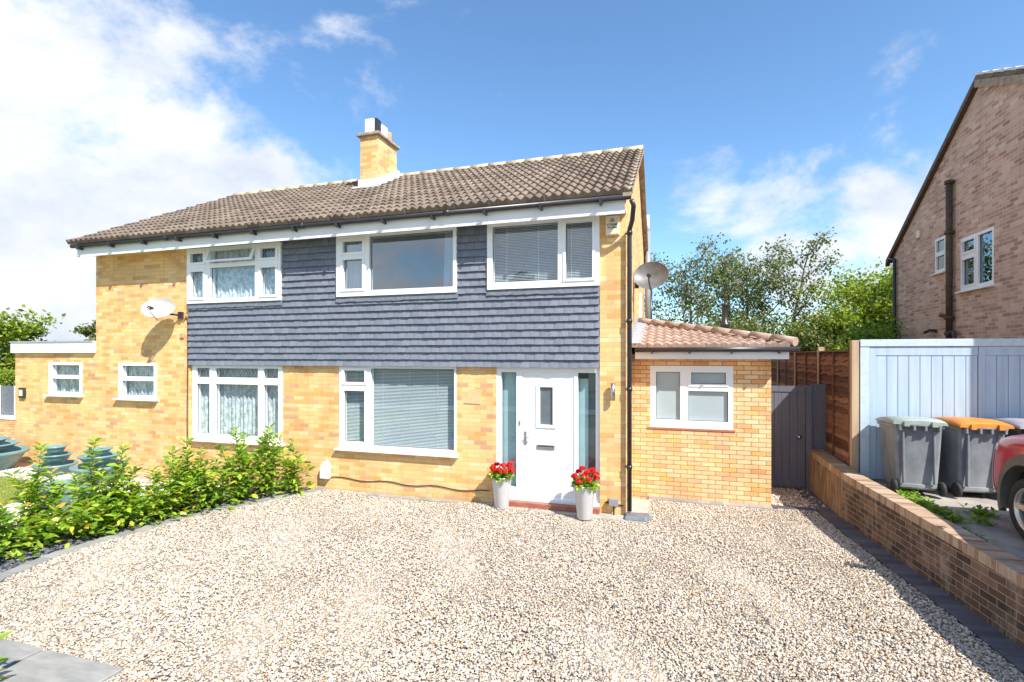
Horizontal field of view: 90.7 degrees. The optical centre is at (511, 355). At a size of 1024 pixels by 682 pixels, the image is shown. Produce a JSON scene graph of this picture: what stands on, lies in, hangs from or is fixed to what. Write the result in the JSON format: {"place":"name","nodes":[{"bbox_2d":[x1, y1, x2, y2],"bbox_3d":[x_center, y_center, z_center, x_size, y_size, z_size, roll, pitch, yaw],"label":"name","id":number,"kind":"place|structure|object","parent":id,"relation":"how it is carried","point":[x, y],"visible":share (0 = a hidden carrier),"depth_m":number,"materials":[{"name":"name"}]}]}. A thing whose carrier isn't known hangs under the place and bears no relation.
{"place":"outdoors","nodes":[
{"label":"outdoors","id":0,"kind":"place"},
{"bbox_2d":[0,419,14,439],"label":"garden wall","id":1,"kind":"structure","parent":0,"point":[7,427],"depth_m":15.04,"materials":[{"name":"brick"}]},
{"bbox_2d":[0,385,14,419],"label":"window","id":2,"kind":"structure","parent":1,"relation":"on","point":[7,399],"depth_m":15.25,"materials":[{"name":"white paint"}]},
{"bbox_2d":[0,475,40,507],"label":"lawn","id":3,"kind":"structure","parent":0,"point":[1,495],"depth_m":9.44,"materials":[{"name":"green plant"}]},
{"bbox_2d":[0,466,251,538],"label":"gravel path","id":4,"kind":"structure","parent":0,"point":[58,479],"depth_m":10.26,"materials":[{"name":"beige gravel"}]},
{"bbox_2d":[0,436,29,470],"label":"planter","id":5,"kind":"object","parent":4,"relation":"on","point":[11,453],"visible":1,"depth_m":11.08,"materials":[{"name":"teal ceramic"}]},
{"bbox_2d":[31,445,78,476],"bbox_3d":[-9.566,2.200,10.610,0.742,0.600,0.742,0,0,17],"label":"planter","id":6,"kind":"object","parent":4,"relation":"on","point":[58,456],"visible":0.84,"depth_m":10.51,"materials":[{"name":"teal ceramic"}]},
{"bbox_2d":[39,479,78,492],"bbox_3d":[-7.599,2.320,8.493,0.556,0.360,0.556,0,0,17],"label":"planter","id":7,"kind":"object","parent":4,"relation":"on","point":[64,480],"visible":0.05,"depth_m":8.71,"materials":[{"name":"teal ceramic"}]},
{"bbox_2d":[38,481,89,510],"bbox_3d":[-7.213,2.305,8.218,0.660,0.390,0.460,0,0,17],"label":"planter","id":8,"kind":"object","parent":4,"relation":"on","point":[66,499],"visible":0.13,"depth_m":8.01,"materials":[{"name":"teal ceramic"}]},
{"bbox_2d":[69,446,127,483],"bbox_3d":[-8.175,2.170,10.028,0.906,0.660,0.906,0,0,17],"label":"planter","id":9,"kind":"object","parent":4,"relation":"on","point":[107,454],"visible":0.61,"depth_m":9.89,"materials":[{"name":"teal ceramic"}]},
{"bbox_2d":[15,461,258,488],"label":"paved path","id":10,"kind":"structure","parent":0,"point":[29,464],"depth_m":10.76,"materials":[{"name":"beige concrete"}]},
{"bbox_2d":[0,486,310,572],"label":"slate chippings","id":11,"kind":"object","parent":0,"point":[27,554],"visible":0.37,"depth_m":6.98,"materials":[{"name":"grey gravel"}]},
{"bbox_2d":[0,630,13,679],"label":"laurel shrub","id":12,"kind":"object","parent":11,"relation":"on","point":[3,635],"visible":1,"depth_m":3.74,"materials":[{"name":"green plant"}]},
{"bbox_2d":[0,501,25,557],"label":"laurel shrub","id":13,"kind":"object","parent":11,"relation":"on","point":[5,523],"visible":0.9,"depth_m":6.21,"materials":[{"name":"green plant"}]},
{"bbox_2d":[0,502,67,561],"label":"laurel shrub","id":14,"kind":"object","parent":11,"relation":"on","point":[21,532],"visible":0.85,"depth_m":6.41,"materials":[{"name":"green plant"}]},
{"bbox_2d":[2,442,71,539],"bbox_3d":[-6.342,1.825,6.819,0.734,1.359,0.744,0,0,17],"label":"laurel shrub","id":15,"kind":"object","parent":11,"relation":"on","point":[55,490],"visible":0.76,"depth_m":6.77,"materials":[{"name":"green plant"}]},
{"bbox_2d":[19,485,122,550],"bbox_3d":[-5.950,2.153,6.896,1.067,0.736,1.147,0,0,17],"label":"laurel shrub","id":16,"kind":"object","parent":11,"relation":"on","point":[80,513],"visible":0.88,"depth_m":6.87,"materials":[{"name":"green plant"}]},
{"bbox_2d":[66,436,142,529],"bbox_3d":[-5.947,1.843,7.413,0.964,1.339,0.888,0,0,-3],"label":"laurel shrub","id":17,"kind":"object","parent":11,"relation":"on","point":[94,486],"visible":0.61,"depth_m":7.34,"materials":[{"name":"green plant"}]},
{"bbox_2d":[74,474,167,532],"bbox_3d":[-5.706,2.136,7.382,1.099,0.799,1.098,0,0,17],"label":"laurel shrub","id":18,"kind":"object","parent":11,"relation":"on","point":[127,513],"visible":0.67,"depth_m":7.33,"materials":[{"name":"green plant"}]},
{"bbox_2d":[123,465,200,525],"bbox_3d":[-5.425,2.120,7.779,1.121,0.853,1.069,0,0,17],"label":"laurel shrub","id":19,"kind":"object","parent":11,"relation":"on","point":[164,503],"visible":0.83,"depth_m":7.75,"materials":[{"name":"green plant"}]},
{"bbox_2d":[148,437,211,511],"bbox_3d":[-5.361,1.930,8.162,0.979,1.242,0.933,0,0,17],"label":"laurel shrub","id":20,"kind":"object","parent":11,"relation":"on","point":[194,473],"visible":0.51,"depth_m":8.05,"materials":[{"name":"green plant"}]},
{"bbox_2d":[167,444,241,516],"bbox_3d":[-5.041,1.979,8.230,1.149,1.077,1.142,0,0,17],"label":"laurel shrub","id":21,"kind":"object","parent":11,"relation":"on","point":[211,495],"visible":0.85,"depth_m":8.21,"materials":[{"name":"green plant"}]},
{"bbox_2d":[204,425,272,503],"bbox_3d":[-4.743,1.844,8.683,1.058,1.324,1.030,0,0,17],"label":"laurel shrub","id":22,"kind":"object","parent":11,"relation":"on","point":[242,492],"visible":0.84,"depth_m":8.63,"materials":[{"name":"green plant"}]},
{"bbox_2d":[234,423,290,498],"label":"laurel shrub","id":23,"kind":"object","parent":11,"relation":"on","point":[272,457],"visible":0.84,"depth_m":8.98,"materials":[{"name":"green plant"}]},
{"bbox_2d":[274,437,314,496],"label":"laurel shrub","id":24,"kind":"object","parent":11,"relation":"on","point":[290,468],"visible":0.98,"depth_m":9.08,"materials":[{"name":"green plant"}]},
{"bbox_2d":[0,490,1023,681],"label":"gravel driveway","id":25,"kind":"structure","parent":0,"point":[629,676],"depth_m":5.13,"materials":[{"name":"beige gravel"}]},
{"bbox_2d":[0,639,42,670],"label":"paving slab","id":26,"kind":"structure","parent":25,"relation":"on","point":[14,652],"depth_m":4.22,"materials":[{"name":"grey stone"}]},
{"bbox_2d":[0,649,122,681],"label":"paving slab","id":27,"kind":"structure","parent":25,"relation":"on","point":[45,665],"depth_m":3.97,"materials":[{"name":"grey stone"}]},
{"bbox_2d":[0,487,324,582],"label":"block edging","id":28,"kind":"object","parent":25,"relation":"on","point":[22,567],"visible":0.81,"depth_m":6.99,"materials":[{"name":"grey concrete"}]},
{"bbox_2d":[488,458,514,508],"bbox_3d":[-0.172,2.085,8.265,0.458,0.807,0.460,0,0,17],"label":"flower pot","id":29,"kind":"object","parent":25,"relation":"on","point":[500,478],"visible":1,"depth_m":8.16,"materials":[{"name":"white ceramic"}]},
{"bbox_2d":[571,466,599,519],"bbox_3d":[1.110,2.092,7.736,0.465,0.791,0.463,0,0,17],"label":"flower pot","id":30,"kind":"object","parent":25,"relation":"on","point":[584,486],"visible":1,"depth_m":7.63,"materials":[{"name":"white ceramic"}]},
{"bbox_2d":[0,0,1023,349],"label":"sky","id":31,"kind":"structure","parent":0,"point":[755,122],"materials":[{"name":"blue"}]},
{"bbox_2d":[484,503,576,515],"bbox_3d":[0.354,2.511,8.205,1.680,0.050,0.220,0,0,17],"label":"concrete pad","id":32,"kind":"object","parent":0,"point":[564,513],"visible":0.21,"depth_m":8.06,"materials":[{"name":"grey concrete"}]},
{"bbox_2d":[592,498,649,523],"bbox_3d":[1.751,2.507,8.259,0.920,0.050,1.260,0,0,17],"label":"concrete pad","id":33,"kind":"object","parent":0,"point":[638,506],"visible":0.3,"depth_m":8.05,"materials":[{"name":"beige concrete"}]},
{"bbox_2d":[624,512,651,521],"bbox_3d":[1.928,2.453,7.713,0.410,0.056,0.310,0,0,17],"label":"drain cover","id":34,"kind":"object","parent":33,"relation":"on","point":[637,516],"visible":1,"depth_m":7.62,"materials":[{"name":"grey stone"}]},
{"bbox_2d":[771,485,825,507],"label":"gravel path","id":35,"kind":"structure","parent":0,"point":[784,487],"depth_m":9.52,"materials":[{"name":"grey gravel"}]},
{"bbox_2d":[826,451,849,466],"bbox_3d":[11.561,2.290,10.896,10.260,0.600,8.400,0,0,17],"label":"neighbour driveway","id":36,"kind":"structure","parent":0,"point":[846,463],"depth_m":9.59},
{"bbox_2d":[771,340,858,472],"bbox_3d":[6.553,0.980,11.653,0.102,2.440,7.580,0,0,17],"label":"side fence","id":37,"kind":"object","parent":36,"relation":"on","point":[836,372],"visible":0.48,"depth_m":8.89,"materials":[{"name":"brown wood"}]},
{"bbox_2d":[821,305,907,350],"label":"hedge bush","id":38,"kind":"object","parent":36,"relation":"on","point":[870,334],"visible":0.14,"depth_m":13.57,"materials":[{"name":"green plant"}]},
{"bbox_2d":[885,65,1023,346],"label":"neighbour house","id":39,"kind":"structure","parent":36,"relation":"on","point":[955,256],"depth_m":10.63,"materials":[{"name":"brown brick"}]},
{"bbox_2d":[930,235,944,275],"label":"window","id":40,"kind":"structure","parent":39,"relation":"in","point":[939,242],"depth_m":11.89,"materials":[{"name":"white plastic"}]},
{"bbox_2d":[859,338,1023,478],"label":"garage doors","id":41,"kind":"structure","parent":39,"relation":"attached to","point":[974,382],"depth_m":7.75,"materials":[{"name":"paint"}]},
{"bbox_2d":[870,347,977,478],"bbox_3d":[6.319,0.905,7.808,1.391,2.070,0.052,0,0,17],"label":"door leaf","id":42,"kind":"structure","parent":41,"relation":"in","point":[926,382],"depth_m":7.80,"materials":[{"name":"blue paint"}]},
{"bbox_2d":[977,347,1023,418],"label":"door leaf","id":43,"kind":"structure","parent":41,"relation":"in","point":[1000,370],"depth_m":7.51,"materials":[{"name":"blue paint"}]},
{"bbox_2d":[954,226,994,293],"bbox_3d":[9.591,-1.938,10.437,0.200,1.185,1.290,0,0,17],"label":"window","id":44,"kind":"structure","parent":39,"relation":"in","point":[978,253],"depth_m":10.44,"materials":[{"name":"white plastic"}]},
{"bbox_2d":[870,478,1023,560],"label":"neighbour driveway","id":45,"kind":"structure","parent":0,"point":[1005,533],"depth_m":6.18,"materials":[{"name":"concrete"}]},
{"bbox_2d":[875,416,948,496],"bbox_3d":[5.793,1.429,7.369,0.630,1.078,0.875,0,-3,21],"label":"wheelie bin","id":46,"kind":"object","parent":45,"relation":"on","point":[911,447],"visible":1,"depth_m":7.10,"materials":[{"name":"grey plastic"}]},
{"bbox_2d":[883,481,1012,540],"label":"weeds","id":47,"kind":"object","parent":45,"relation":"on","point":[942,512],"visible":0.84,"depth_m":6.26,"materials":[{"name":"green plant"}]},
{"bbox_2d":[933,417,1014,496],"bbox_3d":[6.493,1.426,7.230,0.630,1.078,0.875,0,0,12],"label":"wheelie bin","id":48,"kind":"object","parent":45,"relation":"on","point":[967,452],"visible":0.76,"depth_m":6.96,"materials":[{"name":"grey plastic"}]},
{"bbox_2d":[992,435,1023,538],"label":"parked car","id":49,"kind":"object","parent":45,"relation":"on","point":[1008,470],"visible":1,"depth_m":5.57,"materials":[{"name":"red paint"}]},
{"bbox_2d":[992,418,1023,436],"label":"wheelie bin","id":50,"kind":"object","parent":45,"relation":"on","point":[1017,424],"visible":0.22,"depth_m":6.92,"materials":[{"name":"plastic"}]},
{"label":"ground","id":51,"kind":"structure","parent":0,"visible":0},
{"bbox_2d":[0,368,14,385],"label":"hedge","id":52,"kind":"object","parent":51,"relation":"on","point":[7,376],"visible":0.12,"depth_m":15.72,"materials":[{"name":"green plant"}]},
{"bbox_2d":[4,326,55,359],"bbox_3d":[-22.370,0.512,23.596,2.148,3.986,1.911,0,0,-18],"label":"garden tree","id":53,"kind":"object","parent":51,"relation":"on","point":[40,333],"visible":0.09,"depth_m":23.43,"materials":[{"name":"green plant"}]},
{"bbox_2d":[0,304,65,385],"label":"garden tree","id":54,"kind":"object","parent":51,"relation":"on","point":[11,330],"visible":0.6,"depth_m":21.55,"materials":[{"name":"green plant"}]},
{"bbox_2d":[69,320,95,340],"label":"garden tree","id":55,"kind":"object","parent":51,"relation":"on","point":[89,331],"visible":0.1,"depth_m":23.13,"materials":[{"name":"green plant"}]},
{"bbox_2d":[320,489,484,506],"bbox_3d":[-1.988,2.507,8.890,3.200,0.050,0.120,0,0,17],"label":"block edging","id":56,"kind":"object","parent":51,"relation":"on","point":[412,498],"visible":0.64,"depth_m":8.80,"materials":[{"name":"beige concrete"}]},
{"bbox_2d":[9,118,799,514],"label":"semi detached house","id":57,"kind":"structure","parent":51,"relation":"on","point":[373,324],"depth_m":9.23,"materials":[{"name":"yellow brick"}]},
{"bbox_2d":[18,388,25,397],"bbox_3d":[-11.532,0.880,11.910,0.180,0.240,0.067,0,0,17],"label":"wall light","id":58,"kind":"object","parent":57,"relation":"attached to","point":[21,392],"visible":1,"depth_m":11.88,"materials":[{"name":"black plastic"}]},
{"bbox_2d":[43,362,83,396],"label":"window","id":59,"kind":"structure","parent":57,"relation":"in","point":[69,376],"depth_m":11.64,"materials":[{"name":"white plastic"}]},
{"bbox_2d":[112,363,158,400],"bbox_3d":[-8.034,0.563,10.918,1.210,0.805,0.284,0,0,17],"label":"window","id":60,"kind":"structure","parent":57,"relation":"in","point":[136,381],"depth_m":10.99,"materials":[{"name":"white plastic"}]},
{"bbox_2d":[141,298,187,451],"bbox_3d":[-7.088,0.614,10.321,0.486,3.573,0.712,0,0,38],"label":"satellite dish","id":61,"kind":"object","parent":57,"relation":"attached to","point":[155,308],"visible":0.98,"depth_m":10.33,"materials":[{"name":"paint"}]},
{"bbox_2d":[187,242,282,303],"bbox_3d":[-5.552,-1.620,10.091,2.340,1.120,0.353,0,0,17],"label":"window","id":62,"kind":"structure","parent":57,"relation":"in","point":[248,272],"depth_m":10.18,"materials":[{"name":"white plastic"}]},
{"bbox_2d":[187,365,284,446],"bbox_3d":[-5.512,0.978,10.189,2.360,1.555,0.284,0,0,17],"label":"window","id":63,"kind":"structure","parent":57,"relation":"in","point":[224,397],"depth_m":10.28,"materials":[{"name":"white plastic"}]},
{"bbox_2d":[320,461,330,478],"bbox_3d":[-3.494,2.140,9.470,0.180,0.320,0.100,0,0,17],"label":"vent cover","id":64,"kind":"object","parent":57,"relation":"attached to","point":[325,469],"visible":1,"depth_m":9.42,"materials":[{"name":"white plastic"}]},
{"bbox_2d":[336,227,456,296],"bbox_3d":[-2.068,-1.635,9.105,2.400,1.110,0.256,0,0,17],"label":"window","id":65,"kind":"structure","parent":57,"relation":"in","point":[354,253],"depth_m":9.17,"materials":[{"name":"white plastic"}]},
{"bbox_2d":[334,366,458,457],"bbox_3d":[-2.086,0.978,9.117,2.460,1.555,0.237,0,0,17],"label":"window","id":66,"kind":"structure","parent":57,"relation":"in","point":[366,386],"depth_m":9.21,"materials":[{"name":"white plastic"}]},
{"bbox_2d":[464,389,480,403],"bbox_3d":[-0.677,0.700,8.662,0.320,0.260,0.014,0,0,17],"label":"wall plaque","id":67,"kind":"object","parent":57,"relation":"attached to","point":[473,396],"depth_m":8.65,"materials":[{"name":"stone"}]},
{"bbox_2d":[487,216,599,289],"bbox_3d":[0.498,-1.650,8.282,1.870,1.100,0.183,0,0,17],"label":"window","id":68,"kind":"structure","parent":57,"relation":"in","point":[562,281],"depth_m":8.28,"materials":[{"name":"white plastic"}]},
{"bbox_2d":[523,372,573,497],"bbox_3d":[0.586,1.290,8.296,0.866,2.016,0.120,0,0,17],"label":"front door","id":69,"kind":"structure","parent":57,"relation":"in","point":[548,398],"depth_m":8.31,"materials":[{"name":"white plastic"}]},
{"bbox_2d":[606,215,619,235],"bbox_3d":[1.566,-2.025,7.892,0.218,0.308,0.088,0,0,17],"label":"alarm box","id":70,"kind":"object","parent":57,"relation":"attached to","point":[612,225],"visible":1,"depth_m":7.86,"materials":[{"name":"beige plastic"}]},
{"bbox_2d":[611,383,614,400],"bbox_3d":[1.573,0.565,7.881,0.068,0.270,0.111,0,0,17],"label":"wall light","id":71,"kind":"object","parent":57,"relation":"attached to","point":[612,391],"visible":1,"depth_m":7.83,"materials":[{"name":"metal"}]},
{"bbox_2d":[609,498,618,514],"bbox_3d":[1.584,2.365,7.883,0.140,0.270,0.093,0,0,17],"label":"junction box","id":72,"kind":"object","parent":57,"relation":"attached to","point":[614,502],"visible":1,"depth_m":7.85,"materials":[{"name":"grey plastic"}]},
{"bbox_2d":[633,262,668,289],"bbox_3d":[2.505,-1.480,9.535,0.495,0.555,0.800,0,0,-24],"label":"satellite dish","id":73,"kind":"object","parent":57,"relation":"attached to","point":[650,275],"visible":1,"depth_m":9.47,"materials":[{"name":"grey paint"}]},
{"bbox_2d":[650,366,732,429],"bbox_3d":[3.097,0.720,8.780,1.350,1.080,0.136,0,0,17],"label":"window","id":74,"kind":"structure","parent":57,"relation":"in","point":[694,397],"depth_m":8.75,"materials":[{"name":"white plastic"}]},
{"bbox_2d":[771,384,825,488],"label":"side gate","id":75,"kind":"structure","parent":57,"relation":"attached to","point":[798,422],"depth_m":9.46,"materials":[{"name":"grey wood"}]},
{"bbox_2d":[644,232,755,326],"bbox_3d":[6.810,-0.974,19.728,4.397,6.968,4.713,0,0,-6],"label":"birch tree","id":76,"kind":"object","parent":51,"relation":"on","point":[697,295],"visible":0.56,"depth_m":19.41,"materials":[{"name":"green plant"}]},
{"bbox_2d":[649,496,773,510],"bbox_3d":[3.321,2.505,8.555,1.950,0.050,0.185,0,0,17],"label":"block edging","id":77,"kind":"object","parent":51,"relation":"on","point":[739,505],"visible":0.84,"depth_m":8.53,"materials":[{"name":"beige concrete"}]},
{"bbox_2d":[656,246,800,328],"bbox_3d":[8.964,-0.940,20.601,4.977,6.905,4.974,0,0,39],"label":"birch tree","id":78,"kind":"object","parent":51,"relation":"on","point":[747,306],"visible":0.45,"depth_m":19.85,"materials":[{"name":"green plant"}]},
{"bbox_2d":[706,302,808,351],"bbox_3d":[7.668,0.297,18.162,5.446,4.408,4.321,0,0,17],"label":"garden tree","id":79,"kind":"object","parent":51,"relation":"on","point":[747,324],"visible":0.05,"depth_m":17.49,"materials":[{"name":"green plant"}]},
{"bbox_2d":[709,227,846,333],"bbox_3d":[10.320,-1.068,19.829,3.889,7.190,4.848,0,0,-39],"label":"birch tree","id":80,"kind":"object","parent":51,"relation":"on","point":[795,314],"visible":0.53,"depth_m":19.00,"materials":[{"name":"green plant"}]},
{"bbox_2d":[771,505,816,511],"bbox_3d":[4.583,2.503,8.235,0.630,0.050,0.150,0,0,17],"label":"block edging","id":81,"kind":"object","parent":51,"relation":"on","point":[792,507],"visible":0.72,"depth_m":8.24,"materials":[{"name":"grey concrete"}]},
{"bbox_2d":[766,313,866,351],"bbox_3d":[10.782,0.477,17.707,4.156,4.049,4.854,0,0,-42],"label":"garden tree","id":82,"kind":"object","parent":51,"relation":"on","point":[808,338],"visible":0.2,"depth_m":17.23,"materials":[{"name":"green plant"}]},
{"bbox_2d":[775,256,892,334],"bbox_3d":[13.649,-0.659,19.318,6.728,6.322,6.745,0,0,17],"label":"garden tree","id":83,"kind":"object","parent":51,"relation":"on","point":[846,291],"visible":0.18,"depth_m":18.27,"materials":[{"name":"green plant"}]},
{"bbox_2d":[776,285,892,350],"bbox_3d":[11.418,0.009,17.650,4.712,4.986,3.717,0,0,-31],"label":"garden tree","id":84,"kind":"object","parent":51,"relation":"on","point":[841,315],"visible":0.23,"depth_m":17.35,"materials":[{"name":"green plant"}]},
{"bbox_2d":[795,488,1023,674],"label":"block edging","id":85,"kind":"object","parent":51,"relation":"on","point":[1009,650],"visible":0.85,"depth_m":5.32,"materials":[{"name":"grey concrete"}]},
{"bbox_2d":[809,449,1023,647],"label":"boundary wall","id":86,"kind":"structure","parent":51,"relation":"on","point":[983,579],"depth_m":5.55,"materials":[{"name":"brown brick"}]}
]}

